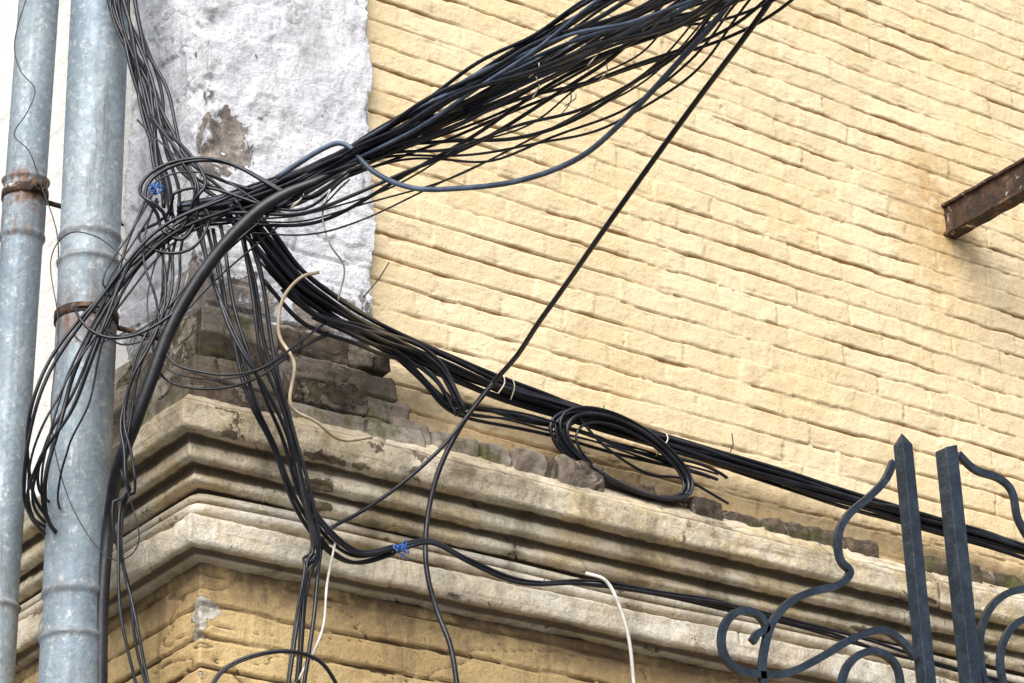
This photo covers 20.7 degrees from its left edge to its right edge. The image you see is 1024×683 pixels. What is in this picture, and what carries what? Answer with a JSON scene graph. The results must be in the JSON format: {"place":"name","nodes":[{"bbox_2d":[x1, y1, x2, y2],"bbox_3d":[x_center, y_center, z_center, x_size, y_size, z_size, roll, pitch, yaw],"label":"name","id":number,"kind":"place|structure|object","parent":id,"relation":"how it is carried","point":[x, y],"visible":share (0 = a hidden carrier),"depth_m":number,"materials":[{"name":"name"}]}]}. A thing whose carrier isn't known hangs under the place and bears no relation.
{"place":"outdoors","nodes":[
{"label":"outdoors","id":0,"kind":"place"},
{"bbox_2d":[188,569,691,664],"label":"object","id":1,"kind":"object","parent":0,"point":[521,628],"depth_m":9.07,"materials":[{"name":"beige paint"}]},
{"bbox_3d":[0.763,5.460,12.322,9.060,3.720,7.061,15,-30,-33],"label":"ground storey wall","id":2,"kind":"object","parent":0,"visible":0},
{"bbox_2d":[14,562,782,682],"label":"wall","id":3,"kind":"structure","parent":2,"relation":"on","point":[200,622],"depth_m":8.74,"materials":[{"name":"brick"}]},
{"bbox_2d":[15,512,958,682],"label":"ledge","id":4,"kind":"object","parent":3,"relation":"on","point":[182,546],"visible":0.8,"depth_m":8.99,"materials":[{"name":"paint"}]},
{"bbox_2d":[18,394,1023,681],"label":"cornice","id":5,"kind":"structure","parent":4,"relation":"on","point":[186,446],"depth_m":9.21,"materials":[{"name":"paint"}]},
{"bbox_2d":[0,0,135,500],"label":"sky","id":6,"kind":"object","parent":5,"relation":"on","point":[45,342],"depth_m":10.15,"materials":[{"name":"beige paint"}]},
{"bbox_2d":[112,305,425,447],"bbox_3d":[-0.867,0.251,9.145,0.894,0.440,0.804,15,-30,-33],"label":"pilaster base","id":7,"kind":"object","parent":5,"relation":"on","point":[338,383],"visible":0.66,"depth_m":8.92,"materials":[{"name":"brick"}]},
{"bbox_2d":[119,0,375,359],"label":"corner pilaster","id":8,"kind":"object","parent":7,"relation":"on","point":[265,89],"visible":0.64,"depth_m":9.34,"materials":[{"name":"white paint"}]},
{"bbox_2d":[0,0,123,682],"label":"drainpipe","id":9,"kind":"object","parent":8,"relation":"attached to","point":[23,219],"visible":0.98,"depth_m":9.15,"materials":[{"name":"metal"}]},
{"bbox_2d":[38,0,158,682],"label":"drainpipe","id":10,"kind":"object","parent":8,"relation":"attached to","point":[91,203],"visible":0.89,"depth_m":8.76,"materials":[{"name":"metal"}]},
{"bbox_2d":[106,0,250,223],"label":"descending cable bundle","id":11,"kind":"object","parent":10,"relation":"attached to","point":[140,72],"visible":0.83,"depth_m":9.01,"materials":[{"name":"black rubber"}]},
{"bbox_2d":[97,108,465,682],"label":"conduit hose","id":12,"kind":"object","parent":10,"relation":"attached to","point":[241,226],"visible":0.94,"depth_m":8.46,"materials":[{"name":"black rubber"}]},
{"bbox_2d":[14,0,733,560],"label":"thin wires","id":13,"kind":"object","parent":10,"relation":"attached to","point":[118,334],"visible":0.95,"depth_m":8.81,"materials":[{"name":"black rubber"}]},
{"bbox_2d":[549,406,728,504],"bbox_3d":[0.446,0.405,9.610,0.764,0.292,0.054,15,-30,-33],"label":"cable coil","id":14,"kind":"object","parent":5,"relation":"on","point":[563,443],"visible":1,"depth_m":9.55,"materials":[{"name":"black rubber"}]},
{"bbox_2d":[366,0,1023,579],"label":"brick wall","id":15,"kind":"structure","parent":5,"relation":"on","point":[778,268],"depth_m":10.49,"materials":[{"name":"beige brick"}]},
{"bbox_2d":[176,0,793,235],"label":"overhead cable bundle","id":16,"kind":"object","parent":15,"relation":"attached to","point":[505,81],"visible":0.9,"depth_m":8.17,"materials":[{"name":"black rubber"}]},
{"bbox_2d":[22,113,349,536],"bbox_3d":[-0.968,-0.099,8.640,1.074,1.361,0.430,-7,-26,11],"label":"looping cable tangle","id":17,"kind":"object","parent":16,"relation":"attached to","point":[141,255],"visible":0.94,"depth_m":8.55,"materials":[{"name":"black rubber"}]},
{"bbox_2d":[147,182,165,195],"bbox_3d":[-1.110,-0.469,8.691,0.075,0.062,0.033,15,-30,-33],"label":"blue twine knot","id":18,"kind":"object","parent":17,"relation":"attached to","point":[154,188],"visible":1,"depth_m":8.69,"materials":[{"name":"blue plastic"}]},
{"bbox_2d":[322,189,344,300],"bbox_3d":[-0.546,-0.296,8.630,0.045,0.235,0.302,-5,-25,6],"label":"white cord","id":19,"kind":"object","parent":16,"relation":"hanging from","point":[335,252],"visible":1,"depth_m":8.59,"materials":[{"name":"white plastic"}]},
{"bbox_2d":[180,0,744,223],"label":"light overhead cables","id":20,"kind":"object","parent":16,"relation":"attached to","point":[526,58],"visible":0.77,"depth_m":8.04,"materials":[{"name":"grey rubber"}]},
{"bbox_2d":[275,0,732,191],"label":"grey slack cable","id":21,"kind":"object","parent":16,"relation":"attached to","point":[653,89],"visible":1,"depth_m":8.10,"materials":[{"name":"grey rubber"}]},
{"bbox_2d":[302,0,771,682],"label":"hanging cables","id":22,"kind":"object","parent":16,"relation":"hanging from","point":[450,440],"visible":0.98,"depth_m":8.60,"materials":[{"name":"black rubber"}]},
{"bbox_2d":[941,157,1023,207],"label":"top flange","id":23,"kind":"object","parent":15,"relation":"attached to","point":[982,183],"visible":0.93,"depth_m":11.13,"materials":[{"name":"metal"}]},
{"bbox_2d":[943,188,1023,239],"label":"bottom flange","id":24,"kind":"object","parent":15,"relation":"attached to","point":[991,212],"visible":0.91,"depth_m":11.11,"materials":[{"name":"metal"}]},
{"bbox_2d":[944,163,1023,230],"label":"web","id":25,"kind":"object","parent":24,"relation":"on","point":[986,195],"visible":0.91,"depth_m":11.12,"materials":[{"name":"metal"}]},
{"bbox_2d":[390,416,1023,588],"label":"loose brick course","id":26,"kind":"object","parent":5,"relation":"on","point":[563,468],"visible":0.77,"depth_m":9.57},
{"bbox_2d":[225,198,1023,559],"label":"ledge cable bundle","id":27,"kind":"object","parent":26,"relation":"on","point":[281,266],"visible":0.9,"depth_m":9.37,"materials":[{"name":"black rubber"}]},
{"bbox_2d":[291,40,667,456],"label":"pale wire ties","id":28,"kind":"object","parent":27,"relation":"on","point":[568,104],"visible":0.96,"depth_m":8.09,"materials":[{"name":"white plastic"}]},
{"bbox_2d":[111,222,1014,682],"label":"drooping cable bundle","id":29,"kind":"object","parent":27,"relation":"attached to","point":[315,524],"visible":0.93,"depth_m":8.53,"materials":[{"name":"black rubber"}]},
{"bbox_2d":[298,541,335,679],"bbox_3d":[-0.602,0.830,8.400,0.165,0.523,0.035,8,-27,-21],"label":"white cord","id":30,"kind":"object","parent":29,"relation":"attached to","point":[325,605],"visible":0.98,"depth_m":8.44,"materials":[{"name":"white plastic"}]},
{"bbox_2d":[276,271,372,441],"bbox_3d":[-0.580,0.059,8.680,0.128,0.480,0.372,-14,-28,25],"label":"beige cord","id":31,"kind":"object","parent":29,"relation":"attached to","point":[290,354],"visible":1,"depth_m":8.59,"materials":[{"name":"beige plastic"}]},
{"bbox_2d":[393,540,411,560],"bbox_3d":[-0.336,0.638,8.601,0.068,0.061,0.042,15,-30,-33],"label":"blue twine knot","id":32,"kind":"object","parent":29,"relation":"attached to","point":[399,547],"visible":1,"depth_m":8.60,"materials":[{"name":"blue plastic"}]},
{"bbox_2d":[585,572,634,682],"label":"white cord","id":33,"kind":"object","parent":29,"relation":"attached to","point":[607,582],"visible":1,"depth_m":8.96,"materials":[{"name":"white plastic"}]},
{"bbox_2d":[18,493,1023,682],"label":"cornice mouldings","id":34,"kind":"object","parent":4,"relation":"on","point":[290,521],"visible":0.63,"depth_m":9.12,"materials":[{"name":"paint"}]},
{"label":"ground","id":35,"kind":"structure","parent":0,"visible":0},
{"bbox_2d":[716,434,1023,682],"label":"wrought iron gate","id":36,"kind":"structure","parent":35,"relation":"on","point":[969,634],"depth_m":9.10,"materials":[{"name":"grey metal"}]}
]}

